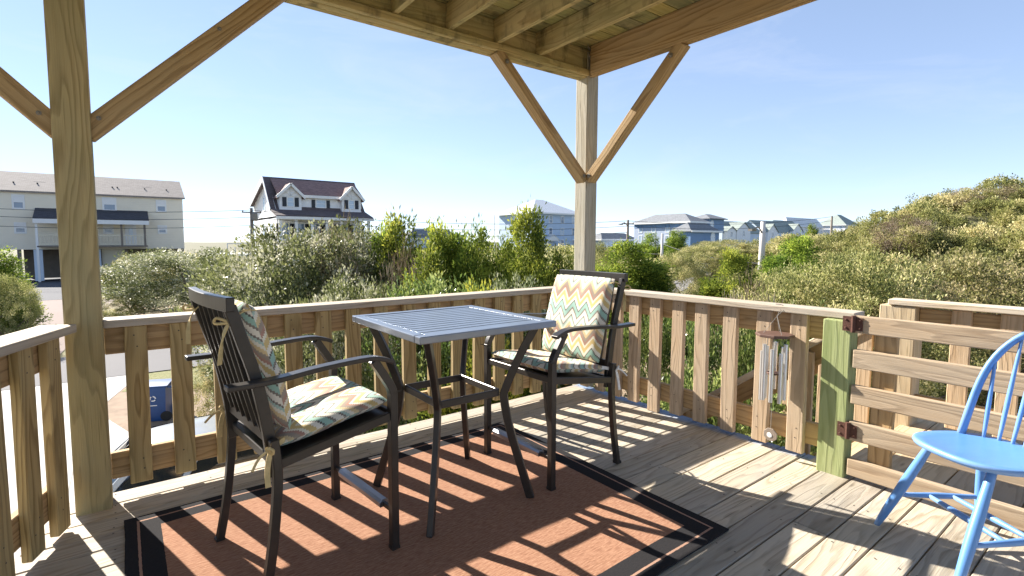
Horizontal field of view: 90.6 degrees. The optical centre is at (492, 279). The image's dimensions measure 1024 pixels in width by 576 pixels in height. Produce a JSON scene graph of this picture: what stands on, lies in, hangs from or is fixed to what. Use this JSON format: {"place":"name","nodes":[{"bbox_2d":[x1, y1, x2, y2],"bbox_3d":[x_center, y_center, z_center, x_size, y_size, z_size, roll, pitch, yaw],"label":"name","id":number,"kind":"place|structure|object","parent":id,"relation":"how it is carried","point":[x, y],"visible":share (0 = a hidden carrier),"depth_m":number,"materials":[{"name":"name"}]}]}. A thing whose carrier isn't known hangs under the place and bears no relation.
{"place":"outdoors","nodes":[
{"label":"outdoors","id":0,"kind":"place"},
{"bbox_2d":[1,375,128,557],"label":"driveway","id":1,"kind":"structure","parent":0,"point":[119,435],"depth_m":10.65,"materials":[{"name":"concrete"}]},
{"bbox_2d":[111,415,259,492],"bbox_3d":[-3.493,2.767,7.873,4.551,1.455,2.180,-3,5,-36],"label":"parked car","id":2,"kind":"object","parent":1,"relation":"on","point":[162,432],"visible":0.04,"depth_m":6.79,"materials":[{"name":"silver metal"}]},
{"bbox_2d":[36,297,113,353],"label":"house drive","id":3,"kind":"structure","parent":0,"point":[55,307],"depth_m":28.55,"materials":[{"name":"white concrete"}]},
{"bbox_2d":[18,271,232,300],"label":"parking lot","id":4,"kind":"structure","parent":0,"point":[50,288],"depth_m":42.68,"materials":[{"name":"asphalt"}]},
{"bbox_2d":[108,387,214,430],"bbox_3d":[-5.835,3.110,13.045,8.603,0.001,4.531,-1,4,-11],"label":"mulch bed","id":5,"kind":"object","parent":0,"point":[117,410],"visible":0.09,"depth_m":12.29,"materials":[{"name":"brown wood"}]},
{"bbox_2d":[149,378,172,420],"bbox_3d":[-7.716,2.772,11.739,0.688,0.860,0.681,-1,4,-14],"label":"trash bin","id":6,"kind":"object","parent":5,"relation":"on","point":[161,406],"visible":0.58,"depth_m":11.51,"materials":[{"name":"blue plastic"}]},
{"bbox_2d":[122,367,211,391],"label":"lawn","id":7,"kind":"structure","parent":0,"point":[162,375],"depth_m":15.32,"materials":[{"name":"beige plant"}]},
{"bbox_2d":[1,287,686,389],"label":"road","id":8,"kind":"structure","parent":0,"point":[159,359],"depth_m":16.89,"materials":[{"name":"asphalt"}]},
{"bbox_2d":[0,207,1023,400],"bbox_3d":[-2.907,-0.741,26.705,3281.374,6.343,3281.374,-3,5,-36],"label":"ground","id":9,"kind":"structure","parent":0,"point":[190,246],"depth_m":31.35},
{"bbox_2d":[0,273,44,335],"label":"olive shrub","id":10,"kind":"object","parent":9,"relation":"on","point":[30,318],"visible":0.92,"depth_m":19.16,"materials":[{"name":"green plant"}]},
{"bbox_2d":[0,245,53,333],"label":"cedar tree","id":11,"kind":"object","parent":9,"relation":"on","point":[8,266],"visible":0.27,"depth_m":21.31,"materials":[{"name":"green plant"}]},
{"bbox_2d":[0,171,184,281],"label":"cream house","id":12,"kind":"structure","parent":9,"relation":"on","point":[31,194],"depth_m":56.52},
{"bbox_2d":[11,194,24,208],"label":"window","id":13,"kind":"structure","parent":12,"relation":"in","point":[18,201],"depth_m":52.06,"materials":[{"name":"glass"}]},
{"bbox_2d":[14,222,26,233],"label":"window","id":14,"kind":"structure","parent":12,"relation":"in","point":[22,228],"depth_m":52.28,"materials":[{"name":"glass"}]},
{"bbox_2d":[103,224,113,233],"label":"window","id":15,"kind":"structure","parent":12,"relation":"in","point":[105,231],"depth_m":56.54,"materials":[{"name":"glass"}]},
{"bbox_2d":[102,197,116,209],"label":"window","id":16,"kind":"structure","parent":12,"relation":"in","point":[108,203],"depth_m":56.45,"materials":[{"name":"glass"}]},
{"bbox_2d":[102,249,124,274],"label":"garage door","id":17,"kind":"structure","parent":12,"relation":"in","point":[107,257],"depth_m":57.17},
{"bbox_2d":[125,225,136,243],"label":"door","id":18,"kind":"structure","parent":12,"relation":"in","point":[127,231],"depth_m":57.74,"materials":[{"name":"white paint"}]},
{"bbox_2d":[156,200,166,211],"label":"window","id":19,"kind":"structure","parent":12,"relation":"in","point":[160,204],"depth_m":59.32,"materials":[{"name":"glass"}]},
{"bbox_2d":[157,225,166,233],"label":"window","id":20,"kind":"structure","parent":12,"relation":"in","point":[162,229],"depth_m":59.52,"materials":[{"name":"glass"}]},
{"bbox_2d":[102,293,154,317],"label":"olive shrub","id":21,"kind":"object","parent":9,"relation":"on","point":[123,313],"visible":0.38,"depth_m":25.36,"materials":[{"name":"green plant"}]},
{"bbox_2d":[100,252,183,309],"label":"olive shrub","id":22,"kind":"object","parent":9,"relation":"on","point":[172,274],"visible":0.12,"depth_m":29.53,"materials":[{"name":"green plant"}]},
{"bbox_2d":[100,246,265,312],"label":"silvery shrub","id":23,"kind":"object","parent":9,"relation":"on","point":[168,259],"visible":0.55,"depth_m":24.83,"materials":[{"name":"green plant"}]},
{"bbox_2d":[193,358,214,416],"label":"olive shrub","id":24,"kind":"object","parent":9,"relation":"on","point":[204,387],"visible":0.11,"depth_m":10.26,"materials":[{"name":"green plant"}]},
{"bbox_2d":[241,208,261,246],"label":"utility pole","id":25,"kind":"object","parent":9,"relation":"on","point":[253,216],"visible":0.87,"depth_m":49.90,"materials":[{"name":"grey wood"}]},
{"bbox_2d":[0,208,249,228],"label":"power line","id":26,"kind":"object","parent":25,"relation":"attached to","point":[130,219],"visible":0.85,"depth_m":47.95,"materials":[{"name":"black metal"}]},
{"bbox_2d":[253,210,626,236],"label":"power line","id":27,"kind":"object","parent":25,"relation":"attached to","point":[426,222],"visible":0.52,"depth_m":53.38,"materials":[{"name":"black metal"}]},
{"bbox_2d":[199,259,367,410],"bbox_3d":[-3.848,1.756,9.750,3.187,4.350,3.271,-3,5,-35],"label":"silvery shrub","id":28,"kind":"object","parent":9,"relation":"on","point":[251,300],"visible":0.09,"depth_m":9.15,"materials":[{"name":"green plant"}]},
{"bbox_2d":[218,176,373,266],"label":"white house","id":29,"kind":"structure","parent":9,"relation":"on","point":[316,199],"depth_m":64.70,"materials":[{"name":"wood"}]},
{"bbox_2d":[282,223,289,239],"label":"window","id":30,"kind":"structure","parent":29,"relation":"in","point":[287,226],"depth_m":61.99,"materials":[{"name":"glass"}]},
{"bbox_2d":[287,197,294,206],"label":"window","id":31,"kind":"structure","parent":29,"relation":"in","point":[290,200],"depth_m":62.40,"materials":[{"name":"glass"}]},
{"bbox_2d":[316,199,325,207],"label":"window","id":32,"kind":"structure","parent":29,"relation":"in","point":[319,203],"depth_m":65.17,"materials":[{"name":"glass"}]},
{"bbox_2d":[348,200,354,209],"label":"window","id":33,"kind":"structure","parent":29,"relation":"in","point":[351,203],"depth_m":66.96,"materials":[{"name":"glass"}]},
{"bbox_2d":[169,214,423,382],"bbox_3d":[-3.778,1.252,11.251,5.842,5.400,5.693,-4,6,-44],"label":"silvery shrub","id":34,"kind":"object","parent":9,"relation":"on","point":[282,252],"visible":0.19,"depth_m":9.81,"materials":[{"name":"green plant"}]},
{"bbox_2d":[302,206,379,358],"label":"bare shrub","id":35,"kind":"object","parent":9,"relation":"on","point":[337,263],"visible":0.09,"depth_m":9.91,"materials":[{"name":"green plant"}]},
{"bbox_2d":[270,271,443,434],"bbox_3d":[-2.084,1.954,7.753,2.894,4.228,2.820,4,6,41],"label":"silvery shrub","id":36,"kind":"object","parent":9,"relation":"on","point":[337,295],"visible":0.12,"depth_m":7.20,"materials":[{"name":"green plant"}]},
{"bbox_2d":[324,226,404,350],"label":"silvery shrub","id":37,"kind":"object","parent":9,"relation":"on","point":[367,244],"visible":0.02,"depth_m":10.62,"materials":[{"name":"green plant"}]},
{"bbox_2d":[340,214,407,296],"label":"cedar tree","id":38,"kind":"object","parent":9,"relation":"on","point":[380,242],"visible":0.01,"depth_m":10.64,"materials":[{"name":"green plant"}]},
{"bbox_2d":[366,226,427,353],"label":"bare shrub","id":39,"kind":"object","parent":9,"relation":"on","point":[398,267],"visible":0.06,"depth_m":9.15,"materials":[{"name":"green plant"}]},
{"bbox_2d":[357,204,437,340],"bbox_3d":[-1.864,1.212,10.634,2.486,5.642,2.374,0,4,-2],"label":"cedar tree","id":40,"kind":"object","parent":9,"relation":"on","point":[397,229],"visible":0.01,"depth_m":10.36,"materials":[{"name":"green plant"}]},
{"bbox_2d":[389,237,452,424],"bbox_3d":[-1.190,1.656,8.795,2.221,4.822,2.121,-4,6,-44],"label":"cedar tree","id":41,"kind":"object","parent":9,"relation":"on","point":[430,263],"visible":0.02,"depth_m":8.57,"materials":[{"name":"green plant"}]},
{"bbox_2d":[394,216,460,295],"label":"cedar tree","id":42,"kind":"object","parent":9,"relation":"on","point":[438,237],"visible":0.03,"depth_m":9.67,"materials":[{"name":"green plant"}]},
{"bbox_2d":[405,229,458,249],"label":"pale house","id":43,"kind":"structure","parent":9,"relation":"on","point":[422,231],"depth_m":122.02,"materials":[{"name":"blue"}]},
{"bbox_2d":[337,271,528,435],"bbox_3d":[-0.856,1.987,7.179,2.900,4.311,2.814,4,6,43],"label":"dark shrub","id":44,"kind":"object","parent":9,"relation":"on","point":[437,282],"visible":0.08,"depth_m":6.62,"materials":[{"name":"green plant"}]},
{"bbox_2d":[416,218,498,290],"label":"cedar tree","id":45,"kind":"object","parent":9,"relation":"on","point":[456,244],"visible":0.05,"depth_m":9.81,"materials":[{"name":"green plant"}]},
{"bbox_2d":[178,243,752,285],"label":"distant scrub","id":46,"kind":"object","parent":9,"relation":"on","point":[563,247],"visible":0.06,"depth_m":67.61,"materials":[{"name":"green plant"}]},
{"bbox_2d":[407,278,537,423],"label":"bush","id":47,"kind":"object","parent":9,"relation":"on","point":[450,410],"visible":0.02,"depth_m":5.68,"materials":[{"name":"green plant"}]},
{"bbox_2d":[452,214,498,374],"bbox_3d":[-0.356,1.411,9.529,1.591,5.331,1.960,0,4,3],"label":"cedar tree","id":48,"kind":"object","parent":9,"relation":"on","point":[474,268],"visible":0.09,"depth_m":9.31,"materials":[{"name":"green plant"}]},
{"bbox_2d":[479,226,529,349],"bbox_3d":[0.128,1.494,9.712,1.625,5.070,2.002,0,4,-5],"label":"cedar tree","id":49,"kind":"object","parent":9,"relation":"on","point":[502,268],"visible":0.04,"depth_m":9.48,"materials":[{"name":"green plant"}]},
{"bbox_2d":[466,271,561,394],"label":"silvery shrub","id":50,"kind":"object","parent":9,"relation":"on","point":[498,282],"visible":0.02,"depth_m":8.04,"materials":[{"name":"green plant"}]},
{"bbox_2d":[499,193,561,385],"bbox_3d":[0.702,1.170,10.320,2.270,5.821,2.516,1,4,12],"label":"cedar tree","id":51,"kind":"object","parent":9,"relation":"on","point":[521,227],"visible":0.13,"depth_m":9.95,"materials":[{"name":"green plant"}]},
{"bbox_2d":[494,199,574,250],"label":"blue house","id":52,"kind":"structure","parent":9,"relation":"on","point":[554,213],"depth_m":139.09,"materials":[{"name":"grey"}]},
{"bbox_2d":[540,239,573,392],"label":"cedar tree","id":53,"kind":"object","parent":9,"relation":"on","point":[557,261],"visible":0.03,"depth_m":9.39,"materials":[{"name":"green plant"}]},
{"bbox_2d":[490,43,689,387],"bbox_3d":[0.713,1.024,4.046,1.152,5.950,1.093,-3,5,-36],"label":"porch post","id":54,"kind":"object","parent":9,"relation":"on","point":[585,166],"visible":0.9,"depth_m":4.39,"materials":[{"name":"brown wood"}]},
{"bbox_2d":[285,0,816,80],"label":"overhead deck","id":55,"kind":"structure","parent":54,"relation":"on","point":[560,37],"depth_m":3.62,"materials":[{"name":"brown wood"}]},
{"bbox_2d":[595,240,618,281],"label":"olive shrub","id":56,"kind":"object","parent":9,"relation":"on","point":[602,251],"visible":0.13,"depth_m":22.82,"materials":[{"name":"green plant"}]},
{"bbox_2d":[596,233,633,248],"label":"grey house","id":57,"kind":"structure","parent":9,"relation":"on","point":[608,239],"depth_m":147.02,"materials":[{"name":"blue"}]},
{"bbox_2d":[618,220,633,267],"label":"utility pole","id":58,"kind":"object","parent":9,"relation":"on","point":[627,233],"visible":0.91,"depth_m":57.96,"materials":[{"name":"grey wood"}]},
{"bbox_2d":[595,235,677,338],"bbox_3d":[5.578,0.644,21.015,4.625,4.993,4.173,1,4,12],"label":"cedar tree","id":59,"kind":"object","parent":9,"relation":"on","point":[649,275],"visible":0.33,"depth_m":20.46,"materials":[{"name":"green plant"}]},
{"bbox_2d":[593,312,689,409],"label":"dark shrub","id":60,"kind":"object","parent":9,"relation":"on","point":[644,344],"visible":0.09,"depth_m":6.37,"materials":[{"name":"green plant"}]},
{"bbox_2d":[636,231,667,261],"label":"cedar tree","id":61,"kind":"object","parent":9,"relation":"on","point":[654,250],"visible":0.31,"depth_m":61.62,"materials":[{"name":"green plant"}]},
{"bbox_2d":[659,228,689,272],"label":"cedar tree","id":62,"kind":"object","parent":9,"relation":"on","point":[678,242],"visible":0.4,"depth_m":59.43,"materials":[{"name":"green plant"}]},
{"bbox_2d":[630,213,727,246],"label":"long blue house","id":63,"kind":"structure","parent":9,"relation":"on","point":[706,227],"depth_m":130.92,"materials":[{"name":"grey"}]},
{"bbox_2d":[653,247,712,294],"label":"olive shrub","id":64,"kind":"object","parent":9,"relation":"on","point":[695,268],"visible":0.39,"depth_m":23.47,"materials":[{"name":"green plant"}]},
{"bbox_2d":[670,244,743,276],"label":"olive shrub","id":65,"kind":"object","parent":9,"relation":"on","point":[697,249],"visible":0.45,"depth_m":33.16,"materials":[{"name":"green plant"}]},
{"bbox_2d":[640,317,776,433],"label":"dark shrub","id":66,"kind":"object","parent":9,"relation":"on","point":[713,350],"visible":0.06,"depth_m":6.11,"materials":[{"name":"green plant"}]},
{"bbox_2d":[675,238,758,270],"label":"olive shrub","id":67,"kind":"object","parent":9,"relation":"on","point":[725,242],"visible":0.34,"depth_m":35.01,"materials":[{"name":"green plant"}]},
{"bbox_2d":[627,355,816,455],"bbox_3d":[2.087,2.479,4.725,2.360,3.484,2.290,-3,5,-34],"label":"dark shrub","id":68,"kind":"object","parent":9,"relation":"on","point":[712,420],"visible":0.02,"depth_m":4.52,"materials":[{"name":"green plant"}]},
{"bbox_2d":[719,221,759,246],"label":"gabled house","id":69,"kind":"structure","parent":9,"relation":"on","point":[730,232],"depth_m":180.89,"materials":[{"name":"blue"}]},
{"bbox_2d":[689,246,793,344],"bbox_3d":[8.891,0.981,18.250,2.963,4.472,3.788,-3,5,-38],"label":"cedar tree","id":70,"kind":"object","parent":9,"relation":"on","point":[713,288],"visible":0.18,"depth_m":18.09,"materials":[{"name":"green plant"}]},
{"bbox_2d":[708,263,783,410],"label":"bare shrub","id":71,"kind":"object","parent":9,"relation":"on","point":[746,291],"visible":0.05,"depth_m":9.16,"materials":[{"name":"green plant"}]},
{"bbox_2d":[748,222,765,266],"bbox_3d":[15.491,-1.607,29.755,1.704,3.624,0.388,-3,5,-36],"label":"utility pole","id":72,"kind":"object","parent":9,"relation":"on","point":[762,228],"visible":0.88,"depth_m":29.96,"materials":[{"name":"wood"}]},
{"bbox_2d":[748,220,788,244],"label":"gabled house","id":73,"kind":"structure","parent":9,"relation":"on","point":[773,230],"depth_m":199.10,"materials":[{"name":"blue"}]},
{"bbox_2d":[683,333,874,456],"bbox_3d":[1.485,2.108,4.938,1.150,3.980,3.677,-3,5,-36],"label":"outdoor stairs","id":74,"kind":"structure","parent":9,"relation":"on","point":[745,385],"depth_m":3.68,"materials":[{"name":"brown wood"}]},
{"bbox_2d":[708,290,869,452],"bbox_3d":[3.270,2.155,5.777,1.883,4.107,1.897,-2,5,-26],"label":"dark shrub","id":75,"kind":"object","parent":9,"relation":"on","point":[749,350],"visible":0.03,"depth_m":5.55,"materials":[{"name":"green plant"}]},
{"bbox_2d":[773,220,804,235],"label":"gabled house","id":76,"kind":"structure","parent":9,"relation":"on","point":[795,228],"depth_m":217.50,"materials":[{"name":"blue"}]},
{"bbox_2d":[730,256,873,420],"bbox_3d":[6.678,1.646,11.131,3.137,4.361,3.180,2,5,29],"label":"olive shrub","id":77,"kind":"object","parent":9,"relation":"on","point":[766,279],"visible":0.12,"depth_m":10.77,"materials":[{"name":"green plant"}]},
{"bbox_2d":[783,217,823,236],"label":"pale far house","id":78,"kind":"structure","parent":9,"relation":"on","point":[804,222],"depth_m":299.92,"materials":[{"name":"blue"}]},
{"bbox_2d":[756,230,857,305],"bbox_3d":[12.043,0.434,20.114,3.775,4.796,4.184,-1,4,-15],"label":"cedar tree","id":79,"kind":"object","parent":9,"relation":"on","point":[795,249],"visible":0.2,"depth_m":19.83,"materials":[{"name":"green plant"}]},
{"bbox_2d":[806,222,818,235],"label":"cedar tree","id":80,"kind":"object","parent":9,"relation":"on","point":[812,231],"visible":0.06,"depth_m":39.93,"materials":[{"name":"green plant"}]},
{"bbox_2d":[830,216,832,234],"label":"utility pole","id":81,"kind":"object","parent":9,"relation":"on","point":[831,225],"visible":0.4,"depth_m":74.99,"materials":[{"name":"grey wood"}]},
{"bbox_2d":[631,217,826,228],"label":"power line","id":82,"kind":"object","parent":81,"relation":"hanging from","point":[734,228],"visible":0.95,"depth_m":66.28,"materials":[{"name":"black metal"}]},
{"bbox_2d":[820,215,857,234],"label":"white far house","id":83,"kind":"structure","parent":9,"relation":"on","point":[840,222],"depth_m":310.42,"materials":[{"name":"white"}]},
{"bbox_2d":[708,173,1023,419],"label":"dune scrub","id":84,"kind":"object","parent":9,"relation":"on","point":[933,209],"visible":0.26,"depth_m":24.59,"materials":[{"name":"green plant"}]},
{"bbox_2d":[760,242,984,413],"bbox_3d":[7.234,1.598,10.201,3.801,4.713,3.977,-2,5,-25],"label":"olive shrub","id":85,"kind":"object","parent":9,"relation":"on","point":[880,286],"visible":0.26,"depth_m":9.54,"materials":[{"name":"green plant"}]},
{"bbox_2d":[867,212,935,258],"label":"bare shrub","id":86,"kind":"object","parent":9,"relation":"on","point":[892,223],"visible":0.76,"depth_m":23.71,"materials":[{"name":"green plant"}]},
{"bbox_2d":[853,248,953,359],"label":"bare shrub","id":87,"kind":"object","parent":9,"relation":"on","point":[928,294],"visible":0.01,"depth_m":11.68,"materials":[{"name":"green plant"}]},
{"bbox_2d":[845,240,1023,412],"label":"olive shrub","id":88,"kind":"object","parent":9,"relation":"on","point":[960,271],"visible":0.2,"depth_m":10.12,"materials":[{"name":"green plant"}]},
{"bbox_2d":[941,183,1023,211],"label":"bare shrub","id":89,"kind":"object","parent":9,"relation":"on","point":[1005,190],"visible":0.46,"depth_m":25.39,"materials":[{"name":"green plant"}]},
{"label":"deck substructure","id":90,"kind":"structure","parent":9,"relation":"on","visible":0},
{"bbox_2d":[14,384,1023,575],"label":"deck floor","id":91,"kind":"structure","parent":90,"relation":"on","point":[776,510],"depth_m":2.55,"materials":[{"name":"wood"}]},
{"bbox_2d":[0,324,76,575],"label":"deck railing","id":92,"kind":"object","parent":91,"relation":"on","point":[27,355],"visible":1,"depth_m":2.02,"materials":[{"name":"brown wood"}]},
{"bbox_2d":[0,0,285,516],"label":"porch post","id":93,"kind":"object","parent":91,"relation":"on","point":[71,125],"visible":0.96,"depth_m":2.35,"materials":[{"name":"brown wood"}]},
{"bbox_2d":[103,286,567,483],"bbox_3d":[-0.545,0.552,3.554,3.440,0.866,0.145,-3,5,-36],"label":"deck railing","id":94,"kind":"object","parent":91,"relation":"on","point":[135,339],"visible":0.57,"depth_m":2.98,"materials":[{"name":"brown wood"}]},
{"bbox_2d":[124,422,728,575],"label":"area rug","id":95,"kind":"object","parent":91,"relation":"on","point":[584,518],"visible":0.88,"depth_m":2.29,"materials":[{"name":"fabric"}]},
{"bbox_2d":[184,287,403,575],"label":"balcony chair","id":96,"kind":"object","parent":95,"relation":"on","point":[243,383],"visible":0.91,"depth_m":1.95,"materials":[{"name":"brown metal"}]},
{"bbox_2d":[182,299,386,487],"bbox_3d":[-0.834,0.372,2.071,0.642,0.636,0.633,-4,6,-42],"label":"chair cushion","id":97,"kind":"object","parent":96,"relation":"attached to","point":[300,412],"visible":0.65,"depth_m":1.93,"materials":[{"name":"fabric"}]},
{"bbox_2d":[352,305,555,537],"bbox_3d":[-0.212,0.647,2.588,0.748,0.911,0.748,-3,5,-36],"label":"patio table","id":98,"kind":"object","parent":95,"relation":"on","point":[427,328],"visible":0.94,"depth_m":2.50,"materials":[{"name":"grey metal"}]},
{"bbox_2d":[480,269,634,490],"bbox_3d":[0.367,0.515,2.997,0.676,1.108,0.632,-3,5,-37],"label":"balcony chair","id":99,"kind":"object","parent":95,"relation":"on","point":[551,379],"visible":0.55,"depth_m":2.89,"materials":[{"name":"brown metal"}]},
{"bbox_2d":[492,275,630,389],"bbox_3d":[0.387,0.304,2.996,0.642,0.636,0.633,-3,5,-37],"label":"chair cushion","id":100,"kind":"object","parent":99,"relation":"attached to","point":[576,300],"visible":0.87,"depth_m":2.96,"materials":[{"name":"fabric"}]},
{"bbox_2d":[580,288,864,453],"bbox_3d":[1.389,0.569,3.683,0.145,0.914,2.140,-3,5,-36],"label":"deck railing","id":101,"kind":"object","parent":91,"relation":"on","point":[803,324],"visible":0.69,"depth_m":3.42,"materials":[{"name":"brown wood"}]},
{"bbox_2d":[755,304,794,441],"bbox_3d":[1.689,0.566,3.051,0.192,0.832,0.192,-3,5,-36],"label":"wind chime","id":102,"kind":"object","parent":101,"relation":"hanging from","point":[770,434],"visible":1,"depth_m":3.02,"materials":[{"name":"silver metal"}]},
{"bbox_2d":[816,317,857,477],"bbox_3d":[1.930,0.803,2.852,0.100,1.172,0.138,-3,5,-36],"label":"gate post","id":103,"kind":"object","parent":91,"relation":"on","point":[838,370],"visible":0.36,"depth_m":2.81,"materials":[{"name":"wood"}]},
{"bbox_2d":[837,315,1023,530],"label":"deck gate","id":104,"kind":"structure","parent":103,"relation":"attached to","point":[885,362],"depth_m":2.53,"materials":[{"name":"brown wood"}]},
{"bbox_2d":[851,418,1023,507],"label":"stair landing","id":105,"kind":"object","parent":91,"relation":"attached to","point":[1008,493],"visible":0.08,"depth_m":2.85,"materials":[{"name":"brown wood"}]},
{"bbox_2d":[879,298,1023,440],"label":"landing railing","id":106,"kind":"object","parent":105,"relation":"on","point":[1010,318],"visible":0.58,"depth_m":3.38,"materials":[{"name":"brown wood"}]},
{"bbox_2d":[874,332,1023,575],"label":"windsor chair","id":107,"kind":"object","parent":91,"relation":"on","point":[988,459],"visible":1,"depth_m":2.12,"materials":[{"name":"blue paint"}]},
{"bbox_2d":[0,0,1023,241],"label":"sky","id":108,"kind":"structure","parent":0,"point":[851,109],"materials":[{"name":"blue"}]},
{"bbox_2d":[675,278,695,287],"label":"side road","id":109,"kind":"structure","parent":0,"point":[679,286],"depth_m":34.29,"materials":[{"name":"asphalt"}]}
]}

